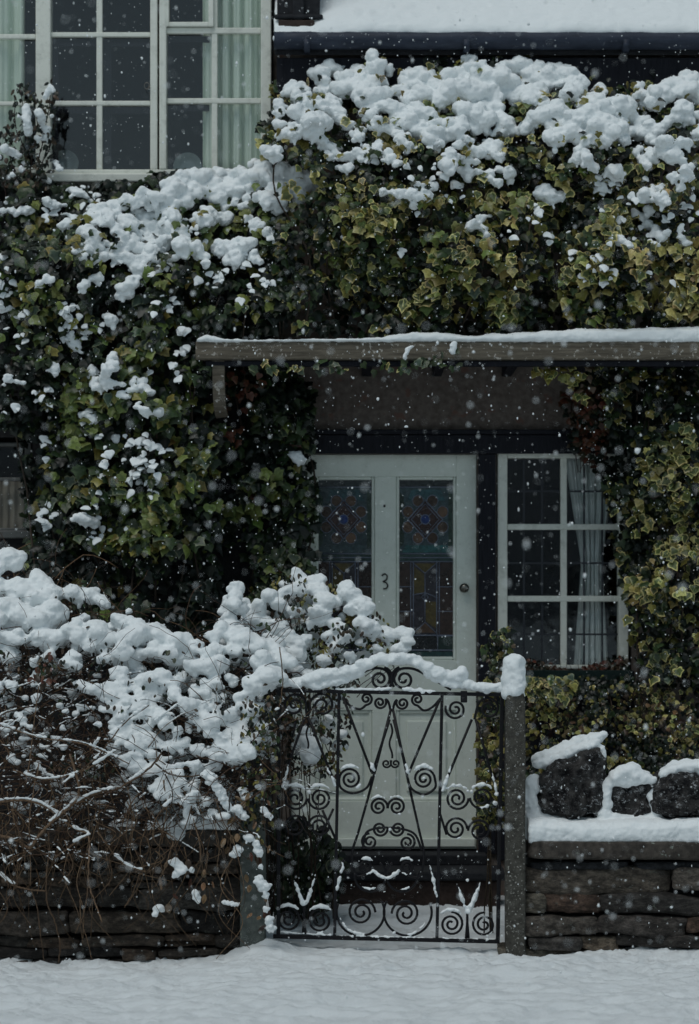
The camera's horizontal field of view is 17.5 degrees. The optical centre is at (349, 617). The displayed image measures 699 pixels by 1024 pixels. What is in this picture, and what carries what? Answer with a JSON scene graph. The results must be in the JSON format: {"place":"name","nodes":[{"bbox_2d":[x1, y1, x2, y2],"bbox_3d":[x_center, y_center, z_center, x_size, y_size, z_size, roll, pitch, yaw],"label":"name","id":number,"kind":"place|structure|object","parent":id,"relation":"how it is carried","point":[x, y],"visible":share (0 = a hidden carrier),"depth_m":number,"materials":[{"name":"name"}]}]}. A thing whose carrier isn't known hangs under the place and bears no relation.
{"place":"outdoors","nodes":[
{"label":"outdoors","id":0,"kind":"place"},
{"bbox_2d":[0,895,698,1023],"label":"snowy ground","id":1,"kind":"structure","parent":0,"point":[478,985],"depth_m":9.23,"materials":[{"name":"white snow"}]},
{"bbox_2d":[0,820,240,963],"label":"stone wall","id":2,"kind":"structure","parent":1,"relation":"on","point":[140,938],"depth_m":10.00,"materials":[{"name":"brown stone"}]},
{"bbox_2d":[0,531,343,962],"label":"bramble hedge","id":3,"kind":"object","parent":1,"relation":"on","point":[251,813],"visible":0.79,"depth_m":9.92,"materials":[{"name":"brown plant"}]},
{"bbox_2d":[0,547,298,862],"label":"snow","id":4,"kind":"structure","parent":3,"relation":"on","point":[224,633],"depth_m":10.09,"materials":[{"name":"white snow"}]},
{"bbox_2d":[0,613,334,932],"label":"snow","id":5,"kind":"structure","parent":3,"relation":"on","point":[181,868],"depth_m":9.86,"materials":[{"name":"white snow"}]},
{"bbox_2d":[240,800,265,946],"bbox_3d":[-0.427,1.181,10.040,0.113,0.740,0.142,0,0,0],"label":"gate post","id":6,"kind":"object","parent":1,"relation":"on","point":[250,934],"visible":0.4,"depth_m":9.97,"materials":[{"name":"stone"}]},
{"bbox_2d":[215,573,398,918],"bbox_3d":[-0.185,0.604,10.807,0.918,1.626,0.819,0,0,0],"label":"bush","id":7,"kind":"object","parent":1,"relation":"on","point":[321,727],"visible":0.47,"depth_m":10.61,"materials":[{"name":"green plant"}]},
{"bbox_2d":[217,567,415,766],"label":"snow","id":8,"kind":"structure","parent":7,"relation":"on","point":[363,607],"depth_m":10.52,"materials":[{"name":"white snow"}]},
{"bbox_2d":[266,815,349,922],"bbox_3d":[-0.204,1.227,10.915,0.410,0.566,0.704,0,0,0],"label":"evergreen shrub","id":9,"kind":"object","parent":1,"relation":"on","point":[325,868],"visible":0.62,"depth_m":10.78,"materials":[{"name":"green plant"}]},
{"bbox_2d":[304,865,504,907],"bbox_3d":[0.227,1.403,11.344,1.094,0.295,0.308,0,0,0],"label":"doorstep","id":10,"kind":"object","parent":1,"relation":"on","point":[449,882],"visible":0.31,"depth_m":11.22,"materials":[{"name":"black stone"}]},
{"bbox_2d":[472,626,516,932],"bbox_3d":[0.668,0.813,10.613,0.214,1.550,0.685,0,0,0],"label":"ivy","id":11,"kind":"object","parent":1,"relation":"on","point":[486,726],"visible":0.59,"depth_m":10.44,"materials":[{"name":"green plant"}]},
{"bbox_2d":[505,694,525,955],"bbox_3d":[0.732,0.941,10.020,0.088,1.218,0.102,0,0,0],"label":"gate post","id":12,"kind":"object","parent":1,"relation":"on","point":[515,899],"visible":0.77,"depth_m":9.97,"materials":[{"name":"stone"}]},
{"bbox_2d":[273,666,503,943],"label":"garden gate","id":13,"kind":"structure","parent":12,"relation":"attached to","point":[392,682],"depth_m":10.05,"materials":[{"name":"metal"}]},
{"bbox_2d":[280,652,501,940],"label":"snow","id":14,"kind":"structure","parent":13,"relation":"on","point":[317,680],"depth_m":10.04,"materials":[{"name":"white snow"}]},
{"bbox_2d":[501,653,525,699],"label":"snow","id":15,"kind":"structure","parent":12,"relation":"on","point":[514,664],"depth_m":9.97,"materials":[{"name":"white snow"}]},
{"bbox_2d":[497,838,698,956],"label":"stone wall","id":16,"kind":"structure","parent":1,"relation":"on","point":[652,865],"depth_m":9.99,"materials":[{"name":"brown stone"}]},
{"bbox_2d":[525,731,698,842],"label":"snow","id":17,"kind":"structure","parent":16,"relation":"on","point":[607,827],"depth_m":10.12,"materials":[{"name":"white snow"}]},
{"bbox_2d":[537,747,606,819],"bbox_3d":[1.003,0.744,10.221,0.338,0.340,0.247,0,0,0],"label":"rock","id":18,"kind":"object","parent":17,"relation":"on","point":[576,796],"visible":0.9,"depth_m":10.12,"materials":[{"name":"grey stone"}]},
{"bbox_2d":[606,769,654,816],"bbox_3d":[1.263,0.806,10.243,0.285,0.250,0.199,0,0,0],"label":"rock","id":19,"kind":"object","parent":17,"relation":"on","point":[624,802],"visible":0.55,"depth_m":10.16,"materials":[{"name":"grey stone"}]},
{"bbox_2d":[650,770,698,818],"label":"rock","id":20,"kind":"object","parent":17,"relation":"on","point":[669,801],"visible":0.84,"depth_m":10.11,"materials":[{"name":"grey stone"}]},
{"bbox_2d":[0,0,698,1023],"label":"falling snow","id":21,"kind":"structure","parent":0,"point":[598,304],"depth_m":7.30,"materials":[{"name":"white snow"}]},
{"bbox_2d":[274,0,698,32],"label":"snow","id":22,"kind":"structure","parent":0,"point":[668,16],"depth_m":11.41,"materials":[{"name":"white snow"}]},
{"label":"ground","id":23,"kind":"structure","parent":0,"visible":0},
{"bbox_2d":[0,0,698,895],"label":"cottage","id":24,"kind":"structure","parent":23,"relation":"on","point":[464,576],"depth_m":11.66,"materials":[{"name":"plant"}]},
{"bbox_2d":[0,0,24,167],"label":"curtain","id":25,"kind":"object","parent":24,"relation":"hanging from","point":[12,65],"visible":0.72,"depth_m":11.65,"materials":[{"name":"white fabric"}]},
{"bbox_2d":[0,482,24,527],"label":"curtain","id":26,"kind":"object","parent":24,"relation":"hanging from","point":[9,514],"visible":0.83,"depth_m":11.72,"materials":[{"name":"grey fabric"}]},
{"bbox_2d":[0,442,31,537],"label":"window","id":27,"kind":"structure","parent":24,"relation":"in","point":[7,532],"depth_m":11.62,"materials":[{"name":"grey paint"}]},
{"bbox_2d":[0,79,58,196],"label":"climbing plant","id":28,"kind":"object","parent":24,"relation":"attached to","point":[37,166],"visible":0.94,"depth_m":11.39,"materials":[{"name":"green plant"}]},
{"bbox_2d":[0,84,63,183],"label":"snow","id":29,"kind":"structure","parent":28,"relation":"on","point":[5,148],"depth_m":11.34,"materials":[{"name":"white snow"}]},
{"bbox_2d":[0,0,270,184],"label":"window","id":30,"kind":"structure","parent":24,"relation":"in","point":[159,44],"depth_m":11.59,"materials":[{"name":"white paint"}]},
{"bbox_2d":[0,160,377,637],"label":"ivy","id":31,"kind":"object","parent":24,"relation":"attached to","point":[75,480],"visible":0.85,"depth_m":11.13,"materials":[{"name":"green plant"}]},
{"bbox_2d":[17,436,45,542],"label":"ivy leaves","id":32,"kind":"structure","parent":31,"relation":"in","point":[27,471],"depth_m":11.52,"materials":[{"name":"green plant"}]},
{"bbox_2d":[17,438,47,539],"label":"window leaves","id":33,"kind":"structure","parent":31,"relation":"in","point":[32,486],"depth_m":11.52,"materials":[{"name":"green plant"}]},
{"bbox_2d":[0,158,318,544],"bbox_3d":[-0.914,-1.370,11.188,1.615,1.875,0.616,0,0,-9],"label":"snow","id":34,"kind":"structure","parent":31,"relation":"on","point":[232,186],"depth_m":11.14,"materials":[{"name":"white snow"}]},
{"bbox_2d":[203,0,260,168],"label":"curtain","id":35,"kind":"object","parent":24,"relation":"hanging from","point":[232,135],"visible":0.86,"depth_m":11.66,"materials":[{"name":"white fabric"}]},
{"bbox_2d":[291,455,475,848],"bbox_3d":[0.177,0.176,11.698,0.956,2.037,0.103,0,0,0],"label":"door","id":36,"kind":"structure","parent":24,"relation":"in","point":[406,552],"depth_m":11.71,"materials":[{"name":"paint"}]},
{"bbox_2d":[197,326,698,359],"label":"snow","id":37,"kind":"structure","parent":24,"relation":"on","point":[619,335],"depth_m":10.94,"materials":[{"name":"white snow"}]},
{"bbox_2d":[249,55,698,378],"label":"ivy","id":38,"kind":"object","parent":24,"relation":"attached to","point":[489,293],"visible":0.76,"depth_m":11.06,"materials":[{"name":"green plant"}]},
{"bbox_2d":[259,48,698,249],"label":"snow","id":39,"kind":"structure","parent":38,"relation":"on","point":[474,96],"depth_m":11.11,"materials":[{"name":"white snow"}]},
{"bbox_2d":[324,139,698,287],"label":"snow","id":40,"kind":"structure","parent":38,"relation":"on","point":[601,188],"depth_m":10.98,"materials":[{"name":"white snow"}]},
{"bbox_2d":[497,454,627,668],"bbox_3d":[1.100,-0.302,11.707,0.674,1.130,0.084,0,0,0],"label":"window","id":41,"kind":"structure","parent":24,"relation":"in","point":[502,526],"depth_m":11.68,"materials":[{"name":"white paint"}]},
{"bbox_2d":[525,670,632,685],"bbox_3d":[1.157,0.306,11.568,0.567,0.079,0.156,0,0,0],"label":"window box","id":42,"kind":"object","parent":24,"relation":"attached to","point":[612,674],"visible":0.28,"depth_m":11.49,"materials":[{"name":"black paint"}]},
{"bbox_2d":[525,655,629,674],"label":"dried flowers","id":43,"kind":"object","parent":42,"relation":"in","point":[620,662],"visible":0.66,"depth_m":11.61,"materials":[{"name":"brown plant"}]},
{"bbox_2d":[558,380,609,477],"bbox_3d":[1.201,-0.980,11.544,0.289,0.545,0.402,0,0,-38],"label":"creeper","id":44,"kind":"object","parent":24,"relation":"attached to","point":[577,432],"visible":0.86,"depth_m":11.48,"materials":[{"name":"green plant"}]},
{"bbox_2d":[567,459,614,669],"bbox_3d":[1.252,-0.286,11.779,0.270,1.145,0.056,0,0,0],"label":"curtain","id":45,"kind":"object","parent":24,"relation":"hanging from","point":[593,554],"visible":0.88,"depth_m":11.78,"materials":[{"name":"grey fabric"}]},
{"bbox_2d":[525,673,698,779],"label":"ivy","id":46,"kind":"object","parent":24,"relation":"attached to","point":[565,687],"visible":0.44,"depth_m":11.30,"materials":[{"name":"green plant"}]},
{"bbox_2d":[531,367,698,687],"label":"ivy","id":47,"kind":"object","parent":24,"relation":"attached to","point":[651,443],"visible":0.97,"depth_m":11.32,"materials":[{"name":"green plant"}]}
]}

